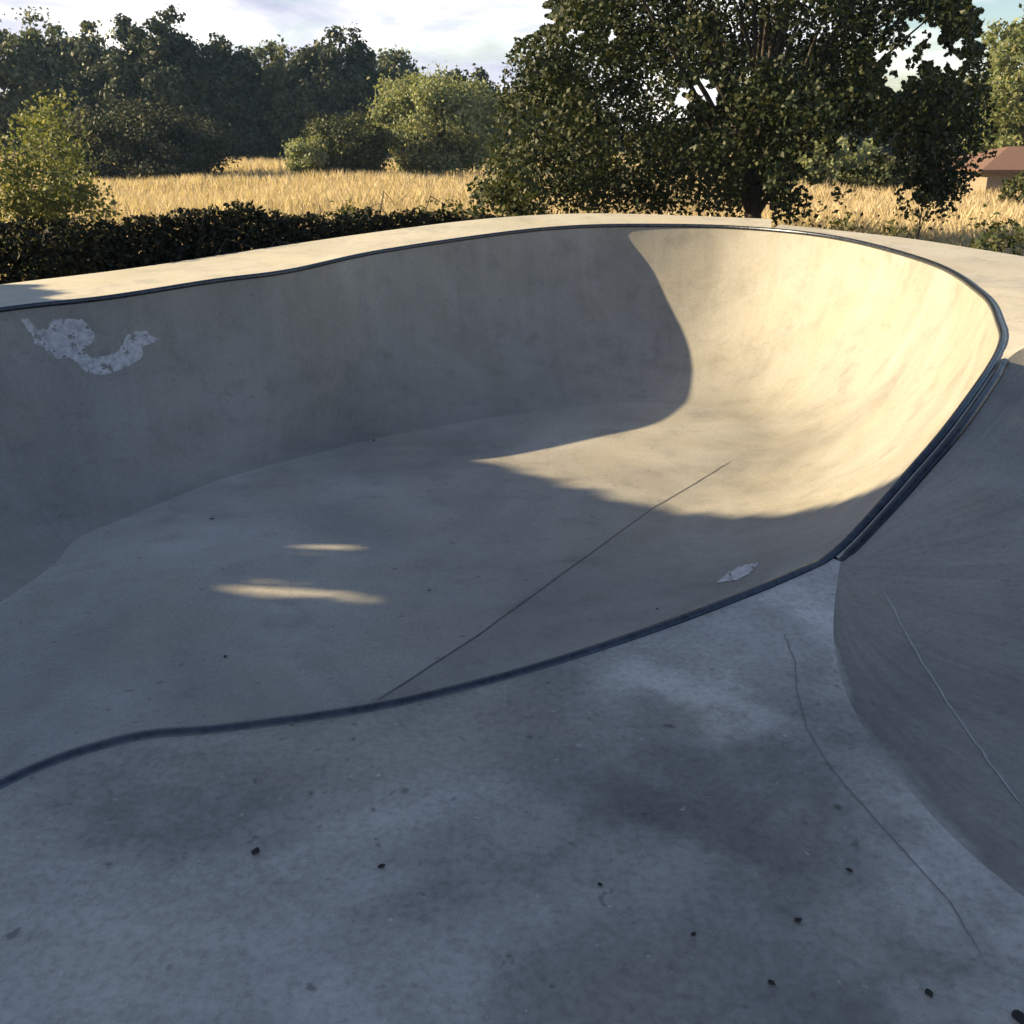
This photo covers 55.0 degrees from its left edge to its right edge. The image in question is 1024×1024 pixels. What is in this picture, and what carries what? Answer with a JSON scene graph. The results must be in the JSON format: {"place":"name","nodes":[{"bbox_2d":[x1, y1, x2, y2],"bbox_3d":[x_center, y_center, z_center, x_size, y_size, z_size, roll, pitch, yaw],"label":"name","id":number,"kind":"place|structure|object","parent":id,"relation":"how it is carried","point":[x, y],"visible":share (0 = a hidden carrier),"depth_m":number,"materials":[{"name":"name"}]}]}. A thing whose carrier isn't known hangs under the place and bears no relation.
{"place":"outdoors","nodes":[
{"label":"outdoors","id":0,"kind":"place"},
{"bbox_2d":[0,213,770,306],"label":"deck","id":1,"kind":"structure","parent":0,"point":[276,258],"depth_m":9.97,"materials":[{"name":"concrete"}]},
{"bbox_2d":[5,132,907,214],"bbox_3d":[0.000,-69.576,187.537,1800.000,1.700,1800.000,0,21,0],"label":"field","id":2,"kind":"structure","parent":0,"point":[349,189],"depth_m":51.83,"materials":[{"name":"beige plant"}]},
{"bbox_2d":[0,19,70,155],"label":"woodland tree","id":3,"kind":"object","parent":2,"relation":"on","point":[15,71],"visible":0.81,"depth_m":83.67,"materials":[{"name":"green plant"}]},
{"bbox_2d":[1,6,113,151],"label":"woodland tree","id":4,"kind":"object","parent":2,"relation":"on","point":[54,45],"visible":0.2,"depth_m":84.97,"materials":[{"name":"green plant"}]},
{"bbox_2d":[0,81,122,278],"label":"leafy bush","id":5,"kind":"object","parent":2,"relation":"on","point":[48,200],"visible":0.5,"depth_m":13.52,"materials":[{"name":"green plant"}]},
{"bbox_2d":[43,30,139,158],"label":"woodland tree","id":6,"kind":"object","parent":2,"relation":"on","point":[87,51],"visible":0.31,"depth_m":82.41,"materials":[{"name":"green plant"}]},
{"bbox_2d":[6,92,249,181],"bbox_3d":[-20.372,-19.924,52.271,11.571,4.578,10.849,0,21,0],"label":"mound shrub","id":7,"kind":"object","parent":2,"relation":"on","point":[152,140],"visible":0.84,"depth_m":50.23,"materials":[{"name":"green plant"}]},
{"bbox_2d":[95,12,168,116],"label":"woodland tree","id":8,"kind":"object","parent":2,"relation":"on","point":[124,71],"visible":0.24,"depth_m":80.08,"materials":[{"name":"green plant"}]},
{"bbox_2d":[131,4,223,130],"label":"woodland tree","id":9,"kind":"object","parent":2,"relation":"on","point":[164,80],"visible":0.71,"depth_m":80.23,"materials":[{"name":"green plant"}]},
{"bbox_2d":[165,31,256,159],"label":"woodland tree","id":10,"kind":"object","parent":2,"relation":"on","point":[214,52],"visible":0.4,"depth_m":82.95,"materials":[{"name":"green plant"}]},
{"bbox_2d":[205,45,278,160],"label":"woodland tree","id":11,"kind":"object","parent":2,"relation":"on","point":[256,100],"visible":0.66,"depth_m":85.05,"materials":[{"name":"green plant"}]},
{"bbox_2d":[0,191,510,283],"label":"bramble hedge","id":12,"kind":"object","parent":2,"relation":"on","point":[155,243],"visible":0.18,"depth_m":10.46,"materials":[{"name":"green plant"}]},
{"bbox_2d":[247,39,286,158],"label":"woodland tree","id":13,"kind":"object","parent":2,"relation":"on","point":[262,53],"visible":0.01,"depth_m":89.75,"materials":[{"name":"green plant"}]},
{"bbox_2d":[257,34,302,158],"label":"woodland tree","id":14,"kind":"object","parent":2,"relation":"on","point":[275,76],"visible":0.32,"depth_m":86.33,"materials":[{"name":"green plant"}]},
{"bbox_2d":[279,132,331,179],"bbox_3d":[-10.759,-18.709,51.820,2.848,2.588,3.810,0,21,0],"label":"shrub","id":15,"kind":"object","parent":2,"relation":"on","point":[294,150],"visible":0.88,"depth_m":50.94,"materials":[{"name":"green plant"}]},
{"bbox_2d":[280,44,346,137],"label":"woodland tree","id":16,"kind":"object","parent":2,"relation":"on","point":[304,97],"visible":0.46,"depth_m":82.14,"materials":[{"name":"green plant"}]},
{"bbox_2d":[288,22,393,124],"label":"woodland tree","id":17,"kind":"object","parent":2,"relation":"on","point":[351,85],"visible":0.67,"depth_m":82.39,"materials":[{"name":"green plant"}]},
{"bbox_2d":[295,109,398,175],"bbox_3d":[-8.937,-19.929,53.492,5.805,3.706,6.928,0,21,0],"label":"field shrub","id":18,"kind":"object","parent":2,"relation":"on","point":[355,143],"visible":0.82,"depth_m":52.12,"materials":[{"name":"green plant"}]},
{"bbox_2d":[325,198,442,223],"bbox_3d":[-1.693,-3.651,14.265,2.318,1.735,1.625,0,21,0],"label":"weed clump","id":19,"kind":"object","parent":2,"relation":"on","point":[348,208],"visible":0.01,"depth_m":13.84,"materials":[{"name":"green plant"}]},
{"bbox_2d":[365,43,425,155],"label":"woodland tree","id":20,"kind":"object","parent":2,"relation":"on","point":[390,61],"visible":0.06,"depth_m":88.32,"materials":[{"name":"green plant"}]},
{"bbox_2d":[359,61,514,176],"bbox_3d":[-4.127,-22.082,55.831,8.930,6.266,9.424,11,24,26],"label":"round tree","id":21,"kind":"object","parent":2,"relation":"on","point":[421,139],"visible":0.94,"depth_m":53.69,"materials":[{"name":"green plant"}]},
{"bbox_2d":[421,198,481,217],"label":"weed clump","id":22,"kind":"object","parent":2,"relation":"on","point":[459,206],"visible":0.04,"depth_m":14.40,"materials":[{"name":"green plant"}]},
{"bbox_2d":[2,117,952,158],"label":"undergrowth","id":23,"kind":"object","parent":2,"relation":"on","point":[274,151],"visible":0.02,"depth_m":89.69,"materials":[{"name":"green plant"}]},
{"bbox_2d":[437,63,522,154],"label":"woodland tree","id":24,"kind":"object","parent":2,"relation":"on","point":[480,72],"visible":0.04,"depth_m":86.86,"materials":[{"name":"green plant"}]},
{"bbox_2d":[458,144,556,217],"bbox_3d":[-0.086,-4.280,14.944,1.551,2.468,2.100,13,25,30],"label":"hawthorn shrub","id":25,"kind":"object","parent":2,"relation":"on","point":[510,201],"visible":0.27,"depth_m":14.59,"materials":[{"name":"green plant"}]},
{"bbox_2d":[505,89,561,153],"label":"woodland tree","id":26,"kind":"object","parent":2,"relation":"on","point":[523,129],"visible":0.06,"depth_m":88.56,"materials":[{"name":"green plant"}]},
{"bbox_2d":[465,0,1000,240],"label":"maple tree","id":27,"kind":"object","parent":2,"relation":"on","point":[765,106],"visible":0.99,"depth_m":15.18,"materials":[{"name":"green plant"}]},
{"bbox_2d":[788,130,883,189],"bbox_3d":[13.489,-15.503,43.206,5.800,3.020,5.120,0,21,0],"label":"field shrub","id":28,"kind":"object","parent":2,"relation":"on","point":[834,160],"visible":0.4,"depth_m":41.91,"materials":[{"name":"green plant"}]},
{"bbox_2d":[820,108,899,156],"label":"woodland tree","id":29,"kind":"object","parent":2,"relation":"on","point":[887,148],"visible":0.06,"depth_m":87.92,"materials":[{"name":"green plant"}]},
{"bbox_2d":[819,211,922,238],"bbox_3d":[4.338,-2.882,12.436,2.061,1.746,1.444,0,21,0],"label":"weed clump","id":30,"kind":"object","parent":2,"relation":"on","point":[890,228],"visible":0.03,"depth_m":12.19,"materials":[{"name":"green plant"}]},
{"bbox_2d":[836,153,941,192],"bbox_3d":[15.919,-14.296,41.732,4.869,1.833,3.836,0,21,0],"label":"field shrub","id":31,"kind":"object","parent":2,"relation":"on","point":[869,178],"visible":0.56,"depth_m":40.77,"materials":[{"name":"green plant"}]},
{"bbox_2d":[910,190,934,239],"bbox_3d":[6.183,-3.991,15.105,0.356,1.835,0.500,0,21,0],"label":"sapling","id":32,"kind":"object","parent":2,"relation":"on","point":[921,197],"visible":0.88,"depth_m":14.80,"materials":[{"name":"plant"}]},
{"bbox_2d":[889,103,1003,157],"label":"woodland tree","id":33,"kind":"object","parent":2,"relation":"on","point":[952,137],"visible":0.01,"depth_m":85.74,"materials":[{"name":"green plant"}]},
{"bbox_2d":[941,146,1023,196],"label":"building","id":34,"kind":"structure","parent":2,"relation":"on","point":[1006,163],"depth_m":38.15,"materials":[{"name":"brick"}]},
{"bbox_2d":[954,204,1023,255],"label":"weed clump","id":35,"kind":"object","parent":2,"relation":"on","point":[999,238],"visible":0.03,"depth_m":9.95,"materials":[{"name":"green plant"}]},
{"bbox_2d":[957,3,1023,153],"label":"edge tree","id":36,"kind":"object","parent":2,"relation":"on","point":[1010,124],"visible":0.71,"depth_m":45.05,"materials":[{"name":"green plant"}]},
{"bbox_2d":[997,170,1023,204],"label":"field shrub","id":37,"kind":"object","parent":2,"relation":"on","point":[1010,189],"visible":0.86,"depth_m":32.25,"materials":[{"name":"green plant"}]},
{"bbox_2d":[0,559,1023,1023],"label":"pavement","id":38,"kind":"structure","parent":0,"point":[670,789],"depth_m":2.22,"materials":[{"name":"concrete"}]},
{"bbox_2d":[251,847,259,855],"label":"dead leaf","id":39,"kind":"object","parent":38,"relation":"on","point":[256,850],"visible":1,"depth_m":2.25,"materials":[{"name":"brown plant"}]},
{"bbox_2d":[0,224,1006,788],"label":"skate bowl","id":40,"kind":"object","parent":38,"relation":"in","point":[520,452],"visible":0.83,"depth_m":7.59,"materials":[{"name":"concrete"}]},
{"bbox_2d":[768,980,775,984],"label":"dead leaf","id":41,"kind":"object","parent":38,"relation":"on","point":[771,982],"visible":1,"depth_m":1.91,"materials":[{"name":"brown plant"}]},
{"bbox_2d":[784,635,980,952],"bbox_3d":[0.871,0.644,2.608,0.102,0.001,1.352,-1,21,-2],"label":"crack","id":42,"kind":"object","parent":38,"relation":"on","point":[868,810],"visible":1,"depth_m":2.40,"materials":[{"name":"grey concrete"}]},
{"bbox_2d":[833,348,1023,895],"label":"quarter pipe","id":43,"kind":"object","parent":38,"relation":"on","point":[928,626],"visible":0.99,"depth_m":3.20,"materials":[{"name":"concrete"}]},
{"bbox_2d":[925,988,932,997],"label":"dead leaf","id":44,"kind":"object","parent":38,"relation":"on","point":[928,992],"visible":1,"depth_m":1.89,"materials":[{"name":"brown plant"}]},
{"bbox_2d":[1011,1009,1023,1023],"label":"dead leaf","id":45,"kind":"object","parent":38,"relation":"on","point":[1017,1015],"visible":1,"depth_m":1.83,"materials":[{"name":"brown plant"}]},
{"bbox_2d":[0,152,1023,280],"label":"grass","id":46,"kind":"structure","parent":0,"point":[322,190],"depth_m":31.99,"materials":[{"name":"beige plant"}]},
{"bbox_2d":[0,0,1023,129],"label":"sky","id":47,"kind":"structure","parent":0,"point":[449,33],"materials":[{"name":"white"}]},
{"bbox_2d":[775,224,1023,557],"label":"worn deck","id":48,"kind":"structure","parent":0,"point":[997,278],"depth_m":7.84,"materials":[{"name":"concrete"}]}
]}

